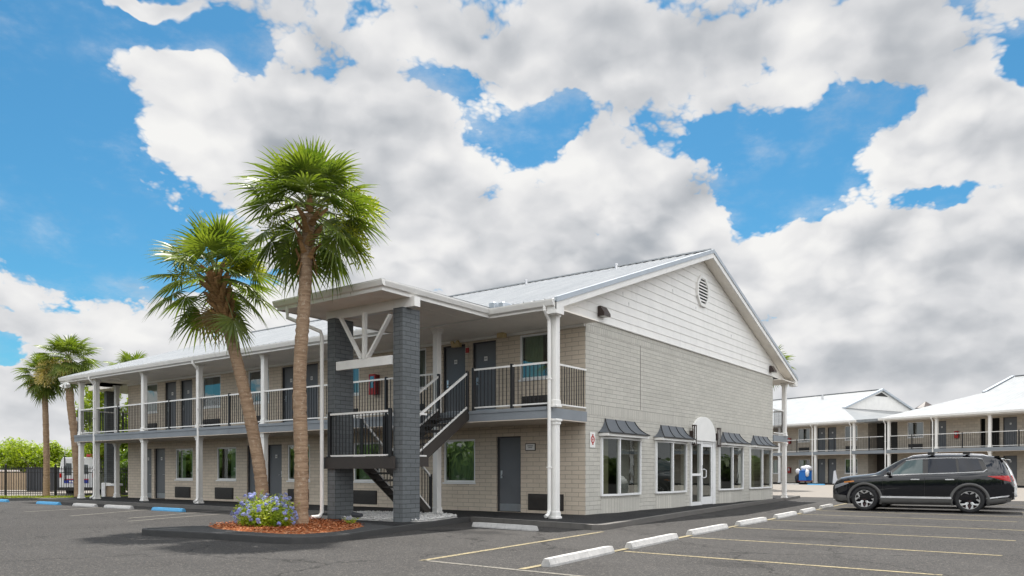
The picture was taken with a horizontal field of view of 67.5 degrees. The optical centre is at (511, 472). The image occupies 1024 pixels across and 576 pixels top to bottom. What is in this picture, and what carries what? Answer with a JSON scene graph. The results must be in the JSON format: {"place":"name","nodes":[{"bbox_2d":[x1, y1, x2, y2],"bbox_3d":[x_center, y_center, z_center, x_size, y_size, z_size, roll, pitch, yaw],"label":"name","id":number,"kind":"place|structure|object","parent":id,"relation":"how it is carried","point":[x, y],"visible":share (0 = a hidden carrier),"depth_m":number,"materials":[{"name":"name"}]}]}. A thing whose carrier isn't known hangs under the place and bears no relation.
{"place":"outdoors","nodes":[
{"label":"outdoors","id":0,"kind":"place"},
{"bbox_2d":[0,495,125,497],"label":"grass","id":1,"kind":"structure","parent":0,"point":[27,496],"depth_m":36.75,"materials":[{"name":"plant"}]},
{"bbox_2d":[0,490,126,495],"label":"concrete yard","id":2,"kind":"structure","parent":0,"point":[9,491],"depth_m":45.80,"materials":[{"name":"concrete"}]},
{"bbox_2d":[0,442,21,470],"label":"tree","id":3,"kind":"object","parent":2,"relation":"on","point":[2,456],"visible":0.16,"depth_m":59.10,"materials":[{"name":"green plant"}]},
{"bbox_2d":[0,470,24,489],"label":"storage shed","id":4,"kind":"structure","parent":2,"relation":"on","point":[9,481],"depth_m":47.00,"materials":[{"name":"beige wood"}]},
{"bbox_2d":[0,436,42,471],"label":"tree","id":5,"kind":"object","parent":2,"relation":"on","point":[27,444],"visible":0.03,"depth_m":60.63,"materials":[{"name":"green plant"}]},
{"bbox_2d":[1,437,71,470],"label":"tree","id":6,"kind":"object","parent":2,"relation":"on","point":[14,452],"visible":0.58,"depth_m":57.35,"materials":[{"name":"green plant"}]},
{"bbox_2d":[26,467,59,490],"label":"container","id":7,"kind":"object","parent":2,"relation":"on","point":[39,479],"visible":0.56,"depth_m":46.99,"materials":[{"name":"grey metal"}]},
{"bbox_2d":[26,445,71,466],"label":"tree","id":8,"kind":"object","parent":2,"relation":"on","point":[41,451],"visible":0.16,"depth_m":58.69,"materials":[{"name":"green plant"}]},
{"bbox_2d":[58,454,103,492],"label":"delivery van","id":9,"kind":"object","parent":2,"relation":"on","point":[88,461],"visible":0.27,"depth_m":41.50,"materials":[{"name":"white paint"}]},
{"bbox_2d":[75,385,127,492],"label":"leafy tree","id":10,"kind":"object","parent":2,"relation":"on","point":[87,405],"visible":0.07,"depth_m":42.08,"materials":[{"name":"green plant"}]},
{"bbox_2d":[103,349,146,365],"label":"palm tree","id":11,"kind":"object","parent":2,"relation":"on","point":[126,357],"visible":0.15,"depth_m":45.49,"materials":[{"name":"green plant"}]},
{"bbox_2d":[101,483,122,496],"bbox_3d":[-18.651,0.846,35.781,0.740,0.720,0.560,0,0,0],"label":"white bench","id":12,"kind":"object","parent":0,"point":[107,489],"visible":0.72,"depth_m":35.60,"materials":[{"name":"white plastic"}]},
{"bbox_2d":[341,510,456,521],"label":"white gravel","id":13,"kind":"structure","parent":0,"point":[379,515],"depth_m":18.27,"materials":[{"name":"white gravel"}]},
{"bbox_2d":[351,512,362,517],"bbox_3d":[-3.597,1.000,17.840,0.284,0.152,0.130,0,0,36],"label":"ground spotlight","id":14,"kind":"object","parent":13,"relation":"on","point":[355,514],"visible":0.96,"depth_m":17.80,"materials":[{"name":"metal"}]},
{"bbox_2d":[324,371,468,512],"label":"exterior staircase","id":15,"kind":"structure","parent":13,"relation":"on","point":[371,465],"depth_m":18.62,"materials":[{"name":"black metal"}]},
{"bbox_2d":[0,484,1023,575],"bbox_3d":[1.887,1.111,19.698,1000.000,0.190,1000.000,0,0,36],"label":"parking lot","id":16,"kind":"structure","parent":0,"point":[55,540],"depth_m":12.31,"materials":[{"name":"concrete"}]},
{"bbox_2d":[36,501,60,504],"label":"wheel stop","id":17,"kind":"object","parent":16,"relation":"on","point":[48,503],"visible":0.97,"depth_m":28.70,"materials":[{"name":"concrete"}]},
{"bbox_2d":[0,464,127,495],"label":"metal fence","id":18,"kind":"object","parent":16,"relation":"on","point":[55,472],"visible":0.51,"depth_m":38.27,"materials":[{"name":"black metal"}]},
{"bbox_2d":[72,503,97,506],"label":"wheel stop","id":19,"kind":"object","parent":16,"relation":"on","point":[85,505],"visible":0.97,"depth_m":27.02,"materials":[{"name":"concrete"}]},
{"bbox_2d":[104,505,133,508],"bbox_3d":[-13.202,1.154,25.732,1.770,0.104,0.172,0,0,36],"label":"wheel stop","id":20,"kind":"object","parent":16,"relation":"on","point":[119,506],"visible":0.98,"depth_m":25.56,"materials":[{"name":"concrete"}]},
{"bbox_2d":[120,449,127,492],"bbox_3d":[-19.868,-0.068,39.960,2.861,2.759,2.261,0,0,36],"label":"tree","id":21,"kind":"object","parent":16,"relation":"on","point":[124,462],"visible":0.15,"depth_m":39.57,"materials":[{"name":"green plant"}]},
{"bbox_2d":[151,507,185,511],"bbox_3d":[-10.707,1.154,23.892,1.770,0.104,0.172,0,0,36],"label":"wheel stop","id":22,"kind":"object","parent":16,"relation":"on","point":[168,509],"visible":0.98,"depth_m":23.75,"materials":[{"name":"concrete"}]},
{"bbox_2d":[135,511,211,517],"bbox_3d":[-9.614,1.202,22.055,0.120,0.001,4.017,0,0,13],"label":"painted line","id":23,"kind":"object","parent":16,"relation":"on","point":[172,514],"visible":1,"depth_m":21.88,"materials":[{"name":"yellow paint"}]},
{"bbox_2d":[135,513,226,520],"bbox_3d":[-8.848,1.202,20.862,0.120,0.001,4.204,0,0,16],"label":"painted line","id":24,"kind":"object","parent":16,"relation":"on","point":[176,517],"visible":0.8,"depth_m":20.43,"materials":[{"name":"yellow paint"}]},
{"bbox_2d":[38,495,795,537],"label":"walkway","id":25,"kind":"structure","parent":16,"relation":"on","point":[597,518],"depth_m":20.44,"materials":[{"name":"grey concrete"}]},
{"bbox_2d":[37,498,326,513],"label":"kerb","id":26,"kind":"structure","parent":25,"relation":"on","point":[227,508],"depth_m":26.94,"materials":[{"name":"concrete"}]},
{"bbox_2d":[149,520,391,536],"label":"island paving","id":27,"kind":"structure","parent":25,"relation":"on","point":[368,526],"depth_m":14.41,"materials":[{"name":"grey paint"}]},
{"bbox_2d":[210,517,364,533],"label":"bark mulch","id":28,"kind":"object","parent":27,"relation":"on","point":[317,525],"visible":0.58,"depth_m":14.72,"materials":[{"name":"brown wood"}]},
{"bbox_2d":[141,209,292,500],"bbox_3d":[-6.491,-2.290,16.736,3.251,6.897,3.335,0,0,36],"label":"palm tree","id":29,"kind":"object","parent":28,"relation":"in","point":[224,315],"visible":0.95,"depth_m":16.52,"materials":[{"name":"green plant"}]},
{"bbox_2d":[230,489,299,526],"bbox_3d":[-4.938,0.711,15.358,1.728,0.749,1.267,0,0,36],"label":"flowering bush","id":30,"kind":"object","parent":28,"relation":"on","point":[257,512],"visible":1,"depth_m":15.01,"materials":[{"name":"green plant"}]},
{"bbox_2d":[227,134,391,523],"bbox_3d":[-4.103,-2.909,15.724,3.594,8.116,3.380,0,0,36],"label":"palm tree","id":31,"kind":"object","parent":28,"relation":"in","point":[298,173],"visible":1,"depth_m":15.68,"materials":[{"name":"green plant"}]},
{"bbox_2d":[343,517,357,523],"bbox_3d":[-3.289,0.987,15.638,0.340,0.185,0.346,0,0,36],"label":"young plant","id":32,"kind":"object","parent":28,"relation":"on","point":[352,521],"visible":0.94,"depth_m":15.59,"materials":[{"name":"green plant"}]},
{"bbox_2d":[142,513,469,543],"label":"island kerb","id":33,"kind":"structure","parent":25,"relation":"on","point":[264,539],"depth_m":13.93,"materials":[{"name":"paint"}]},
{"bbox_2d":[470,496,799,529],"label":"kerb","id":34,"kind":"structure","parent":25,"relation":"on","point":[618,524],"depth_m":18.07,"materials":[{"name":"concrete"}]},
{"bbox_2d":[58,248,797,522],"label":"motel building","id":35,"kind":"structure","parent":16,"relation":"on","point":[660,377],"depth_m":22.86,"materials":[{"name":"beige paint"}]},
{"bbox_2d":[147,449,151,497],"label":"door","id":36,"kind":"structure","parent":35,"relation":"in","point":[149,451],"depth_m":32.56,"materials":[{"name":"grey paint"}]},
{"bbox_2d":[147,383,156,413],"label":"window","id":37,"kind":"structure","parent":35,"relation":"in","point":[151,388],"depth_m":32.59,"materials":[{"name":"white glass"}]},
{"bbox_2d":[155,448,164,497],"bbox_3d":[-14.611,0.048,31.967,0.840,2.084,0.114,0,0,36],"label":"door","id":38,"kind":"structure","parent":35,"relation":"in","point":[159,453],"depth_m":32.04,"materials":[{"name":"grey paint"}]},
{"bbox_2d":[166,382,175,429],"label":"door","id":39,"kind":"structure","parent":35,"relation":"in","point":[170,386],"depth_m":31.54,"materials":[{"name":"grey paint"}]},
{"bbox_2d":[174,448,192,480],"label":"window","id":40,"kind":"structure","parent":35,"relation":"in","point":[183,451],"depth_m":31.16,"materials":[{"name":"white plastic"}]},
{"bbox_2d":[182,379,191,428],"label":"door","id":41,"kind":"structure","parent":35,"relation":"in","point":[186,384],"depth_m":30.85,"materials":[{"name":"grey paint"}]},
{"bbox_2d":[203,375,220,408],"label":"window","id":42,"kind":"structure","parent":35,"relation":"in","point":[209,378],"depth_m":30.01,"materials":[{"name":"blue glass"}]},
{"bbox_2d":[216,447,236,480],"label":"window","id":43,"kind":"structure","parent":35,"relation":"in","point":[233,449],"depth_m":29.19,"materials":[{"name":"white plastic"}]},
{"bbox_2d":[248,445,255,501],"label":"door","id":44,"kind":"structure","parent":35,"relation":"in","point":[251,482],"depth_m":28.33,"materials":[{"name":"grey paint"}]},
{"bbox_2d":[249,369,268,404],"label":"window","id":45,"kind":"structure","parent":35,"relation":"in","point":[250,372],"depth_m":27.99,"materials":[{"name":"white plastic"}]},
{"bbox_2d":[268,444,281,502],"bbox_3d":[-8.423,0.048,27.402,0.840,2.084,0.114,0,0,36],"label":"door","id":46,"kind":"structure","parent":35,"relation":"in","point":[274,451],"depth_m":27.45,"materials":[{"name":"grey paint"}]},
{"bbox_2d":[283,366,292,421],"bbox_3d":[-7.747,-2.635,26.904,0.860,2.138,0.114,0,0,36],"label":"door","id":47,"kind":"structure","parent":35,"relation":"in","point":[287,371],"depth_m":27.01,"materials":[{"name":"grey paint"}]},
{"bbox_2d":[286,444,309,481],"bbox_3d":[-7.326,-0.309,26.623,1.270,1.290,0.270,0,0,36],"label":"window","id":48,"kind":"structure","parent":35,"relation":"in","point":[289,480],"depth_m":26.90,"materials":[{"name":"white plastic"}]},
{"bbox_2d":[306,363,317,420],"bbox_3d":[-6.861,-2.635,26.251,0.860,2.138,0.114,0,0,36],"label":"door","id":49,"kind":"structure","parent":35,"relation":"in","point":[312,369],"depth_m":26.24,"materials":[{"name":"grey paint"}]},
{"bbox_2d":[353,357,358,395],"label":"window","id":50,"kind":"structure","parent":35,"relation":"in","point":[356,370],"depth_m":25.11,"materials":[{"name":"glass"}]},
{"bbox_2d":[353,442,379,482],"bbox_3d":[-4.598,-0.309,24.611,1.270,1.290,0.270,0,0,36],"label":"window","id":51,"kind":"structure","parent":35,"relation":"in","point":[363,477],"depth_m":24.83,"materials":[{"name":"white plastic"}]},
{"bbox_2d":[369,374,379,394],"bbox_3d":[-4.336,-2.764,24.149,0.284,0.644,0.216,0,0,36],"label":"fire extinguisher cabinet","id":52,"kind":"object","parent":35,"relation":"attached to","point":[373,376],"visible":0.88,"depth_m":24.08,"materials":[{"name":"red metal"}]},
{"bbox_2d":[420,348,426,389],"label":"window","id":53,"kind":"structure","parent":35,"relation":"in","point":[422,351],"depth_m":23.36,"materials":[{"name":"white glass"}]},
{"bbox_2d":[444,344,464,412],"bbox_3d":[-1.646,-2.635,22.404,0.860,2.138,0.114,0,0,36],"label":"door","id":54,"kind":"structure","parent":35,"relation":"in","point":[454,358],"depth_m":22.45,"materials":[{"name":"grey paint"}]},
{"bbox_2d":[442,439,475,483],"bbox_3d":[-1.467,-0.309,22.302,1.250,1.290,0.270,0,0,36],"label":"window","id":55,"kind":"structure","parent":35,"relation":"in","point":[461,451],"depth_m":22.45,"materials":[{"name":"white plastic"}]},
{"bbox_2d":[473,340,495,410],"bbox_3d":[-0.745,-2.635,21.740,0.860,2.138,0.114,0,0,36],"label":"door","id":56,"kind":"structure","parent":35,"relation":"in","point":[484,353],"depth_m":21.76,"materials":[{"name":"grey paint"}]},
{"bbox_2d":[497,436,520,511],"bbox_3d":[-0.053,0.048,21.229,0.840,2.084,0.114,0,0,36],"label":"door","id":57,"kind":"structure","parent":35,"relation":"in","point":[509,447],"depth_m":21.26,"materials":[{"name":"grey paint"}]},
{"bbox_2d":[525,443,535,450],"bbox_3d":[0.497,-0.684,20.703,0.330,0.200,0.027,0,0,36],"label":"wall sign","id":58,"kind":"object","parent":35,"relation":"attached to","point":[530,446],"visible":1,"depth_m":20.69,"materials":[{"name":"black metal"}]},
{"bbox_2d":[519,332,546,381],"bbox_3d":[0.778,-3.104,20.646,1.310,1.260,0.270,0,0,36],"label":"window","id":59,"kind":"structure","parent":35,"relation":"in","point":[533,342],"depth_m":20.93,"materials":[{"name":"white glass"}]},
{"bbox_2d":[590,432,594,447],"bbox_3d":[2.097,-0.844,19.953,0.016,0.400,0.260,0,0,36],"label":"wall sign","id":60,"kind":"object","parent":35,"relation":"attached to","point":[592,439],"visible":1,"depth_m":19.93,"materials":[{"name":"white metal"}]},
{"bbox_2d":[600,436,640,495],"bbox_3d":[2.967,-0.159,21.256,0.508,1.590,2.278,0,0,36],"label":"window","id":61,"kind":"structure","parent":35,"relation":"in","point":[622,444],"depth_m":20.95,"materials":[{"name":"white plastic"}]},
{"bbox_2d":[655,440,686,493],"bbox_3d":[5.006,-0.159,23.778,0.220,1.590,2.238,0,0,36],"label":"window","id":62,"kind":"structure","parent":35,"relation":"in","point":[656,441],"depth_m":23.52,"materials":[{"name":"white plastic"}]},
{"bbox_2d":[702,443,711,503],"bbox_3d":[6.661,0.051,26.098,0.146,2.050,0.940,0,0,36],"label":"glass door","id":63,"kind":"structure","parent":35,"relation":"in","point":[705,500],"depth_m":26.21,"materials":[{"name":"white metal"}]},
{"bbox_2d":[718,445,743,489],"bbox_3d":[8.042,-0.159,27.895,0.220,1.590,2.408,0,0,36],"label":"window","id":64,"kind":"structure","parent":35,"relation":"in","point":[732,447],"depth_m":27.62,"materials":[{"name":"white plastic"}]},
{"bbox_2d":[749,448,771,488],"bbox_3d":[9.894,-0.159,30.530,0.368,1.590,2.568,0,0,36],"label":"window","id":65,"kind":"structure","parent":35,"relation":"in","point":[751,450],"depth_m":30.22,"materials":[{"name":"white plastic"}]},
{"bbox_2d":[426,560,580,575],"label":"painted line","id":66,"kind":"object","parent":16,"relation":"on","point":[504,568],"visible":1,"depth_m":9.59,"materials":[{"name":"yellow paint"}]},
{"bbox_2d":[472,522,538,530],"bbox_3d":[-0.172,1.154,16.426,1.843,0.104,0.172,0,0,43],"label":"wheel stop","id":67,"kind":"object","parent":16,"relation":"on","point":[506,526],"visible":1,"depth_m":16.30,"materials":[{"name":"white concrete"}]},
{"bbox_2d":[421,532,599,560],"bbox_3d":[0.301,1.202,13.008,0.100,0.001,5.956,0,0,31],"label":"painted line","id":68,"kind":"object","parent":16,"relation":"on","point":[504,547],"visible":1,"depth_m":12.27,"materials":[{"name":"yellow paint"}]},
{"bbox_2d":[541,546,614,566],"bbox_3d":[0.958,1.154,10.672,0.172,0.104,2.061,0,0,31],"label":"wheel stop","id":69,"kind":"object","parent":16,"relation":"on","point":[558,560],"visible":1,"depth_m":10.42,"materials":[{"name":"white concrete"}]},
{"bbox_2d":[625,533,678,548],"bbox_3d":[2.398,1.154,12.996,0.172,0.104,2.190,0,0,31],"label":"wheel stop","id":70,"kind":"object","parent":16,"relation":"on","point":[641,543],"visible":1,"depth_m":12.76,"materials":[{"name":"white concrete"}]},
{"bbox_2d":[519,503,846,568],"bbox_3d":[7.467,1.198,21.022,0.190,0.001,27.319,0,0,32],"label":"painted line","id":71,"kind":"object","parent":16,"relation":"on","point":[626,548],"visible":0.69,"depth_m":11.99,"materials":[{"name":"yellow paint"}]},
{"bbox_2d":[686,524,728,535],"bbox_3d":[3.990,1.154,15.575,0.172,0.104,2.265,0,0,33],"label":"wheel stop","id":72,"kind":"object","parent":16,"relation":"on","point":[704,530],"visible":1,"depth_m":15.34,"materials":[{"name":"concrete"}]},
{"bbox_2d":[735,517,766,525],"bbox_3d":[5.675,1.154,18.146,0.172,0.104,2.122,0,0,34],"label":"wheel stop","id":73,"kind":"object","parent":16,"relation":"on","point":[750,521],"visible":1,"depth_m":17.92,"materials":[{"name":"concrete"}]},
{"bbox_2d":[623,551,941,574],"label":"painted line","id":74,"kind":"object","parent":16,"relation":"on","point":[789,563],"visible":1,"depth_m":10.12,"materials":[{"name":"yellow paint"}]},
{"bbox_2d":[773,511,796,518],"bbox_3d":[7.465,1.154,20.927,0.172,0.104,2.225,0,0,33],"label":"wheel stop","id":75,"kind":"object","parent":16,"relation":"on","point":[784,515],"visible":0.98,"depth_m":20.61,"materials":[{"name":"concrete"}]},
{"bbox_2d":[795,474,800,482],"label":"rubbish bag","id":76,"kind":"object","parent":16,"relation":"on","point":[797,478],"visible":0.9,"depth_m":65.04,"materials":[{"name":"black plastic"}]},
{"bbox_2d":[799,507,815,512],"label":"wheel stop","id":77,"kind":"object","parent":16,"relation":"on","point":[807,510],"visible":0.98,"depth_m":23.14,"materials":[{"name":"concrete"}]},
{"bbox_2d":[819,504,833,508],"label":"wheel stop","id":78,"kind":"object","parent":16,"relation":"on","point":[825,506],"visible":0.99,"depth_m":25.74,"materials":[{"name":"concrete"}]},
{"bbox_2d":[773,389,914,484],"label":"motel wing","id":79,"kind":"structure","parent":16,"relation":"on","point":[824,431],"depth_m":67.05,"materials":[{"name":"white paint"}]},
{"bbox_2d":[773,460,777,473],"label":"window","id":80,"kind":"structure","parent":79,"relation":"in","point":[774,461],"depth_m":71.24,"materials":[{"name":"white plastic"}]},
{"bbox_2d":[798,428,809,442],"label":"window","id":81,"kind":"structure","parent":79,"relation":"in","point":[807,429],"depth_m":68.26,"materials":[{"name":"white plastic"}]},
{"bbox_2d":[799,459,809,470],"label":"window","id":82,"kind":"structure","parent":79,"relation":"in","point":[803,462],"depth_m":68.61,"materials":[{"name":"white plastic"}]},
{"bbox_2d":[818,459,824,482],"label":"door","id":83,"kind":"structure","parent":79,"relation":"in","point":[821,462],"depth_m":66.88,"materials":[{"name":"grey paint"}]},
{"bbox_2d":[818,428,824,451],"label":"door","id":84,"kind":"structure","parent":79,"relation":"in","point":[821,431],"depth_m":66.88,"materials":[{"name":"grey paint"}]},
{"bbox_2d":[828,459,835,482],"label":"door","id":85,"kind":"structure","parent":79,"relation":"in","point":[831,462],"depth_m":66.03,"materials":[{"name":"grey paint"}]},
{"bbox_2d":[828,427,835,450],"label":"door","id":86,"kind":"structure","parent":79,"relation":"in","point":[831,430],"depth_m":66.03,"materials":[{"name":"grey paint"}]},
{"bbox_2d":[844,425,857,440],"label":"window","id":87,"kind":"structure","parent":79,"relation":"in","point":[856,425],"depth_m":64.19,"materials":[{"name":"white glass"}]},
{"bbox_2d":[845,459,857,473],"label":"window","id":88,"kind":"structure","parent":79,"relation":"in","point":[848,460],"depth_m":64.71,"materials":[{"name":"white plastic"}]},
{"bbox_2d":[690,537,1002,555],"bbox_3d":[5.197,1.202,12.628,4.886,0.001,0.090,0,0,39],"label":"painted line","id":89,"kind":"object","parent":16,"relation":"on","point":[850,546],"visible":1,"depth_m":12.35,"materials":[{"name":"yellow paint"}]},
{"bbox_2d":[734,527,1015,540],"bbox_3d":[6.861,1.202,15.129,5.176,0.001,0.090,0,0,39],"label":"painted line","id":90,"kind":"object","parent":16,"relation":"on","point":[881,534],"visible":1,"depth_m":14.84,"materials":[{"name":"yellow paint"}]},
{"bbox_2d":[854,418,896,471],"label":"link building","id":91,"kind":"structure","parent":16,"relation":"on","point":[880,442],"depth_m":62.44,"materials":[{"name":"white metal"}]},
{"bbox_2d":[781,520,1023,530],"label":"painted line","id":92,"kind":"object","parent":16,"relation":"on","point":[902,525],"visible":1,"depth_m":17.35,"materials":[{"name":"yellow paint"}]},
{"bbox_2d":[807,514,1009,521],"bbox_3d":[10.270,1.202,20.349,5.295,0.001,0.090,0,0,41],"label":"painted line","id":93,"kind":"object","parent":16,"relation":"on","point":[920,518],"visible":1,"depth_m":19.98,"materials":[{"name":"yellow paint"}]},
{"bbox_2d":[819,510,1008,516],"bbox_3d":[11.706,1.202,22.396,5.415,0.001,0.090,0,0,41],"label":"painted line","id":94,"kind":"object","parent":16,"relation":"on","point":[913,513],"visible":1,"depth_m":22.15,"materials":[{"name":"yellow paint"}]},
{"bbox_2d":[833,452,1014,512],"bbox_3d":[12.868,0.295,24.148,4.967,1.823,2.359,0,0,33],"label":"parked car","id":95,"kind":"object","parent":16,"relation":"on","point":[967,482],"visible":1,"depth_m":23.16,"materials":[{"name":"black paint"}]},
{"bbox_2d":[880,459,1016,507],"bbox_3d":[14.569,0.328,26.622,4.967,1.755,2.359,0,0,33],"label":"parked car","id":96,"kind":"object","parent":16,"relation":"on","point":[1012,476],"visible":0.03,"depth_m":24.80,"materials":[{"name":"white paint"}]},
{"bbox_2d":[0,0,1023,459],"label":"sky","id":97,"kind":"structure","parent":0,"point":[855,168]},
{"bbox_2d":[773,484,1023,500],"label":"concrete drive","id":98,"kind":"structure","parent":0,"point":[801,490],"depth_m":45.82,"materials":[{"name":"beige concrete"}]},
{"bbox_2d":[773,344,795,390],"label":"palm tree","id":99,"kind":"object","parent":98,"relation":"on","point":[786,357],"visible":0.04,"depth_m":49.58,"materials":[{"name":"green plant"}]},
{"bbox_2d":[799,471,811,482],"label":"laundry cart","id":100,"kind":"object","parent":98,"relation":"on","point":[803,477],"visible":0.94,"depth_m":64.30,"materials":[{"name":"blue plastic"}]},
{"bbox_2d":[801,465,812,470],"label":"linen bag","id":101,"kind":"object","parent":100,"relation":"on","point":[805,467],"visible":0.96,"depth_m":64.22,"materials":[{"name":"fabric"}]},
{"bbox_2d":[833,470,837,483],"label":"folding board","id":102,"kind":"object","parent":98,"relation":"on","point":[835,478],"visible":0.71,"depth_m":62.14,"materials":[{"name":"white plastic"}]},
{"bbox_2d":[878,375,1023,487],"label":"motel wing","id":103,"kind":"structure","parent":98,"relation":"on","point":[989,421],"depth_m":56.16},
{"bbox_2d":[908,422,923,437],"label":"window","id":104,"kind":"structure","parent":103,"relation":"in","point":[920,425],"depth_m":59.50,"materials":[{"name":"glass"}]},
{"bbox_2d":[939,421,945,448],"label":"door","id":105,"kind":"structure","parent":103,"relation":"in","point":[942,424],"depth_m":57.86,"materials":[{"name":"grey paint"}]},
{"bbox_2d":[954,431,958,437],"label":"fire extinguisher cabinet","id":106,"kind":"object","parent":103,"relation":"attached to","point":[956,435],"visible":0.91,"depth_m":56.66,"materials":[{"name":"red metal"}]},
{"bbox_2d":[1003,456,1016,481],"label":"door","id":107,"kind":"structure","parent":103,"relation":"in","point":[1013,463],"depth_m":53.62,"materials":[{"name":"grey paint"}]},
{"bbox_2d":[1003,417,1016,446],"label":"door","id":108,"kind":"structure","parent":103,"relation":"in","point":[1009,423],"depth_m":53.78,"materials":[{"name":"grey paint"}]},
{"bbox_2d":[915,401,930,408],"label":"cupola","id":109,"kind":"object","parent":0,"point":[924,404],"visible":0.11,"depth_m":94.69,"materials":[{"name":"metal"}]},
{"label":"grass verge","id":110,"kind":"structure","parent":0,"visible":0},
{"bbox_2d":[10,352,65,496],"bbox_3d":[-22.843,-2.360,37.519,2.851,7.132,2.732,0,0,6],"label":"palm tree","id":111,"kind":"object","parent":110,"relation":"on","point":[43,394],"visible":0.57,"depth_m":37.44,"materials":[{"name":"green plant"}]},
{"bbox_2d":[30,333,103,496],"bbox_3d":[-21.345,-2.787,36.932,3.371,8.016,3.316,0,0,36],"label":"palm tree","id":112,"kind":"object","parent":110,"relation":"on","point":[75,349],"visible":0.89,"depth_m":36.60,"materials":[{"name":"green plant"}]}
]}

